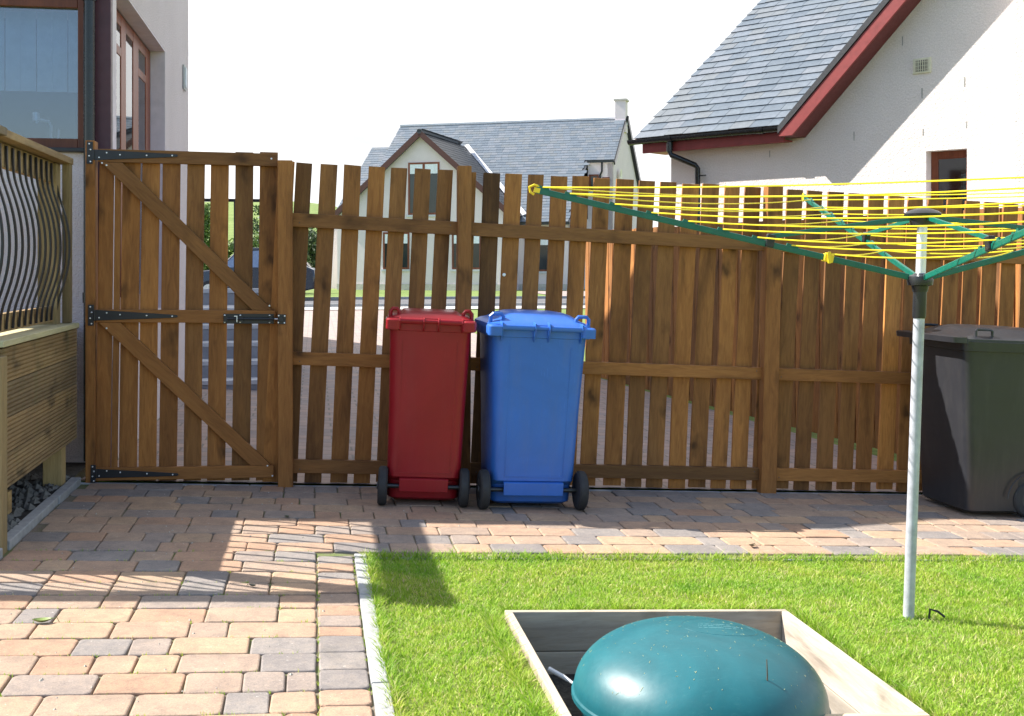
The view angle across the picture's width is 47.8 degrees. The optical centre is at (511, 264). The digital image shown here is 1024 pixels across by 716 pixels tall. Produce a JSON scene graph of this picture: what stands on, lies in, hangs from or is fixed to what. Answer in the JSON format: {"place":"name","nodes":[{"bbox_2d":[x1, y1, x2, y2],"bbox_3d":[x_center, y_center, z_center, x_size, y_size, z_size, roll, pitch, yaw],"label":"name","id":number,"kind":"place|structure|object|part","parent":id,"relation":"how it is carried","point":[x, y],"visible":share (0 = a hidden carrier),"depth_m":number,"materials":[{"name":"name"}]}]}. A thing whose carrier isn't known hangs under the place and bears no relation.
{"place":"outdoors","nodes":[
{"label":"outdoors","id":0,"kind":"place"},
{"bbox_2d":[7,462,84,531],"bbox_3d":[-4.882,1.005,4.314,5.630,0.265,3.750,0,0,-10],"label":"gravel bed","id":1,"kind":"object","parent":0,"point":[73,469],"depth_m":6.26,"materials":[{"name":"grey gravel"}]},
{"bbox_2d":[7,473,69,530],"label":"gravel stones","id":2,"kind":"object","parent":1,"relation":"on","point":[27,492],"visible":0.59,"depth_m":5.60,"materials":[{"name":"grey gravel"}]},
{"bbox_2d":[0,125,78,554],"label":"raised deck","id":3,"kind":"structure","parent":1,"relation":"on","point":[38,384],"depth_m":5.40,"materials":[{"name":"brown wood"}]},
{"bbox_2d":[305,298,584,303],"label":"road","id":4,"kind":"structure","parent":0,"point":[425,301],"depth_m":37.62,"materials":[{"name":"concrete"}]},
{"bbox_2d":[203,248,314,291],"bbox_3d":[-8.750,0.307,39.200,4.360,1.760,1.830,0,0,-3],"label":"parked car","id":5,"kind":"object","parent":4,"relation":"on","point":[310,275],"visible":0.07,"depth_m":38.39,"materials":[{"name":"blue paint"}]},
{"bbox_3d":[-9.044,-0.193,38.407,1.230,0.560,0.180,0,0,-3],"label":"window","id":6,"kind":"part","parent":5,"relation":"part of","materials":[{"name":"blue glass"}]},
{"bbox_2d":[305,305,584,309],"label":"pavement","id":7,"kind":"structure","parent":0,"point":[402,307],"depth_m":32.23,"materials":[{"name":"grey concrete"}]},
{"bbox_2d":[188,0,760,226],"label":"sky","id":8,"kind":"structure","parent":0,"point":[315,82],"materials":[{"name":"white"}]},
{"bbox_2d":[81,310,921,491],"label":"driveway","id":9,"kind":"structure","parent":0,"point":[329,399],"depth_m":8.94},
{"bbox_2d":[262,160,1023,493],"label":"timber fence","id":10,"kind":"object","parent":9,"relation":"on","point":[774,374],"visible":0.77,"depth_m":6.73,"materials":[{"name":"wood"}]},
{"bbox_2d":[81,201,921,493],"bbox_3d":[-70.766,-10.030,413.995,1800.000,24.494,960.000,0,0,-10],"label":"ground","id":11,"kind":"structure","parent":0,"point":[334,292],"depth_m":9.46,"materials":[{"name":"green plant"}]},
{"bbox_2d":[0,0,187,480],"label":"rendered house","id":12,"kind":"structure","parent":11,"relation":"on","point":[75,75],"depth_m":6.84,"materials":[{"name":"paint"}]},
{"bbox_2d":[0,0,82,152],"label":"window","id":13,"kind":"structure","parent":12,"relation":"in","point":[20,27],"depth_m":6.81,"materials":[{"name":"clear glass"}]},
{"bbox_2d":[116,9,149,309],"bbox_3d":[-2.663,-0.665,7.936,0.038,2.005,2.262,0,0,-10],"label":"window","id":14,"kind":"structure","parent":12,"relation":"in","point":[132,56],"depth_m":8.15,"materials":[{"name":"brown glass"}]},
{"bbox_2d":[204,203,209,270],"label":"leafy bush","id":15,"kind":"object","parent":11,"relation":"on","point":[206,218],"visible":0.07,"depth_m":46.28,"materials":[{"name":"green plant"}]},
{"bbox_2d":[202,305,257,389],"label":"garden steps","id":16,"kind":"structure","parent":11,"relation":"on","point":[230,350],"depth_m":11.38,"materials":[{"name":"grey concrete"}]},
{"bbox_2d":[203,288,257,304],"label":"wall","id":17,"kind":"structure","parent":16,"relation":"on","point":[230,296],"depth_m":12.85,"materials":[{"name":"grey concrete"}]},
{"bbox_2d":[205,198,258,265],"bbox_3d":[-3.335,-0.237,12.923,1.620,1.008,0.036,0,0,-10],"label":"metal railing","id":18,"kind":"object","parent":17,"relation":"on","point":[230,200],"visible":0.06,"depth_m":12.95,"materials":[{"name":"black metal"}]},
{"bbox_2d":[205,228,258,269],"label":"leafy bush","id":19,"kind":"object","parent":11,"relation":"on","point":[231,248],"visible":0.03,"depth_m":48.02,"materials":[{"name":"green plant"}]},
{"bbox_2d":[253,205,314,265],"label":"leafy tree","id":20,"kind":"object","parent":11,"relation":"on","point":[256,225],"depth_m":74.25,"materials":[{"name":"green plant"}]},
{"bbox_2d":[257,228,316,267],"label":"leafy tree","id":21,"kind":"object","parent":11,"relation":"on","point":[311,251],"visible":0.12,"depth_m":65.22,"materials":[{"name":"green plant"}]},
{"bbox_2d":[305,296,584,306],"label":"road kerb","id":22,"kind":"structure","parent":11,"relation":"on","point":[428,304],"depth_m":33.84,"materials":[{"name":"concrete"}]},
{"bbox_2d":[331,98,640,290],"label":"rendered house","id":23,"kind":"structure","parent":11,"relation":"on","point":[592,148],"depth_m":58.41,"materials":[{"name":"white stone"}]},
{"bbox_2d":[381,232,409,270],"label":"window","id":24,"kind":"structure","parent":23,"relation":"in","point":[405,267],"depth_m":55.32,"materials":[{"name":"grey glass"}]},
{"bbox_2d":[406,162,439,216],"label":"window","id":25,"kind":"structure","parent":23,"relation":"in","point":[434,166],"depth_m":54.97,"materials":[{"name":"grey glass"}]},
{"bbox_2d":[450,235,480,271],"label":"window","id":26,"kind":"structure","parent":23,"relation":"in","point":[477,239],"depth_m":54.36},
{"bbox_2d":[539,240,547,273],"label":"window","id":27,"kind":"structure","parent":23,"relation":"in","point":[543,243],"depth_m":55.09,"materials":[{"name":"grey glass"}]},
{"bbox_2d":[588,174,598,193],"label":"window","id":28,"kind":"structure","parent":23,"relation":"in","point":[591,177],"depth_m":58.02,"materials":[{"name":"grey glass"}]},
{"bbox_2d":[585,207,1021,453],"bbox_3d":[2.183,0.602,10.939,0.100,2.050,7.750,0,0,-18],"label":"timber fence","id":29,"kind":"object","parent":11,"relation":"on","point":[606,326],"visible":0.11,"depth_m":10.50,"materials":[{"name":"brown wood"}]},
{"bbox_2d":[627,0,1023,226],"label":"rendered house","id":30,"kind":"structure","parent":11,"relation":"on","point":[781,92],"depth_m":12.97,"materials":[{"name":"white paint"}]},
{"bbox_2d":[931,150,966,210],"bbox_3d":[4.738,-0.716,12.440,0.444,1.025,0.040,0,0,43],"label":"window","id":31,"kind":"structure","parent":30,"relation":"in","point":[945,165],"depth_m":12.46,"materials":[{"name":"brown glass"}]},
{"bbox_2d":[0,483,1023,715],"bbox_3d":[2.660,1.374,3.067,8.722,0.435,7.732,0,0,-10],"label":"block paving","id":32,"kind":"structure","parent":0,"point":[674,521],"depth_m":4.76,"materials":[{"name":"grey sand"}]},
{"bbox_2d":[0,548,2,559],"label":"kerb edging","id":33,"kind":"object","parent":32,"relation":"on","point":[1,553],"visible":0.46,"depth_m":4.59,"materials":[{"name":"concrete"}]},
{"bbox_2d":[7,477,80,549],"bbox_3d":[-2.196,1.218,5.428,0.053,0.182,1.434,0,0,-10],"label":"kerb edging","id":34,"kind":"object","parent":32,"relation":"on","point":[31,520],"visible":0.44,"depth_m":5.30,"materials":[{"name":"concrete"}]},
{"bbox_2d":[32,617,58,621],"bbox_3d":[-1.529,1.165,3.789,0.085,0.017,0.040,3,-1,-21],"label":"fallen leaf","id":35,"kind":"object","parent":32,"relation":"on","point":[43,619],"visible":1,"depth_m":3.79,"materials":[{"name":"yellow plant"}]},
{"bbox_2d":[0,549,371,715],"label":"joint weeds","id":36,"kind":"object","parent":32,"relation":"on","point":[281,560],"visible":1,"depth_m":3.88,"materials":[{"name":"green plant"}]},
{"bbox_2d":[354,554,394,715],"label":"kerb edging","id":37,"kind":"object","parent":32,"relation":"on","point":[368,629],"visible":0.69,"depth_m":3.68,"materials":[{"name":"concrete"}]},
{"bbox_2d":[377,307,476,506],"bbox_3d":[-0.458,0.735,6.159,0.478,1.022,0.593,3,0,-6],"label":"wheelie bin","id":38,"kind":"object","parent":32,"relation":"on","point":[429,360],"visible":1,"depth_m":5.93,"materials":[{"name":"red plastic"}]},
{"bbox_2d":[10,486,989,709],"bbox_3d":[0.807,1.290,4.901,5.528,0.265,3.393,0,0,-10],"label":"loose grit","id":39,"kind":"object","parent":32,"relation":"on","point":[41,679],"visible":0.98,"depth_m":4.20,"materials":[{"name":"grey gravel"}]},
{"bbox_2d":[81,482,922,495],"bbox_3d":[1.991,1.441,6.901,8.744,0.557,0.050,0,0,-10],"label":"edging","id":40,"kind":"object","parent":32,"relation":"on","point":[314,486],"visible":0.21,"depth_m":6.52,"materials":[{"name":"concrete"}]},
{"bbox_2d":[85,140,97,482],"bbox_3d":[-2.263,0.304,6.220,0.048,1.937,0.096,0,0,-10],"label":"gate post","id":41,"kind":"object","parent":40,"relation":"on","point":[91,234],"visible":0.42,"depth_m":6.17,"materials":[{"name":"brown wood"}]},
{"bbox_2d":[87,142,277,482],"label":"garden gate","id":42,"kind":"structure","parent":41,"relation":"attached to","point":[121,325],"depth_m":6.28,"materials":[{"name":"brown wood"}]},
{"bbox_2d":[475,309,595,509],"bbox_3d":[0.086,0.758,6.212,0.574,1.027,0.633,3,0,-10],"label":"wheelie bin","id":43,"kind":"object","parent":32,"relation":"on","point":[531,366],"visible":1,"depth_m":5.97,"materials":[{"name":"blue plastic"}]},
{"bbox_2d":[376,557,1020,561],"bbox_3d":[3.031,1.476,5.472,7.374,0.495,0.034,0,0,-10],"label":"kerb edging","id":44,"kind":"object","parent":32,"relation":"on","point":[681,559],"visible":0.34,"depth_m":5.08,"materials":[{"name":"concrete"}]},
{"bbox_2d":[896,323,1023,516],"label":"wheelie bin","id":45,"kind":"object","parent":32,"relation":"on","point":[972,439],"visible":0.98,"depth_m":6.36,"materials":[{"name":"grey plastic"}]},
{"bbox_2d":[538,291,584,295],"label":"garden path","id":46,"kind":"structure","parent":0,"point":[564,293],"depth_m":49.82,"materials":[{"name":"beige concrete"}]},
{"bbox_2d":[355,546,1023,715],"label":"lawn","id":47,"kind":"structure","parent":0,"point":[528,667],"depth_m":4.16,"materials":[{"name":"plant"}]},
{"bbox_2d":[505,609,929,715],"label":"timber surround","id":48,"kind":"object","parent":47,"relation":"on","point":[562,641],"visible":0.31,"depth_m":4.09,"materials":[{"name":"grey wood"}]},
{"bbox_2d":[548,674,581,715],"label":"gravel bed","id":49,"kind":"object","parent":48,"relation":"in","point":[563,687],"depth_m":3.94,"materials":[{"name":"black gravel"}]},
{"bbox_2d":[548,667,572,683],"bbox_3d":[0.180,1.361,3.785,0.145,0.060,0.016,0,0,35],"label":"pipe","id":50,"kind":"object","parent":49,"relation":"on","point":[558,673],"visible":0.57,"depth_m":3.79,"materials":[{"name":"white plastic"}]},
{"bbox_2d":[571,616,830,715],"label":"tank lid","id":51,"kind":"object","parent":49,"relation":"on","point":[619,659],"visible":0.99,"depth_m":3.22,"materials":[{"name":"teal plastic"}]},
{"bbox_2d":[581,615,818,707],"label":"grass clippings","id":52,"kind":"object","parent":51,"relation":"on","point":[716,650],"depth_m":3.37,"materials":[{"name":"green plant"}]},
{"bbox_2d":[528,176,1023,619],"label":"rotary clothes dryer","id":53,"kind":"object","parent":47,"relation":"on","point":[920,280],"visible":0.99,"depth_m":4.32,"materials":[{"name":"metal"}]},
{"bbox_2d":[928,608,945,618],"bbox_3d":[1.587,1.305,4.316,0.064,0.039,0.011,0,0,6],"label":"ground peg","id":54,"kind":"object","parent":47,"relation":"on","point":[940,613],"visible":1,"depth_m":4.31,"materials":[{"name":"black paint"}]}
]}

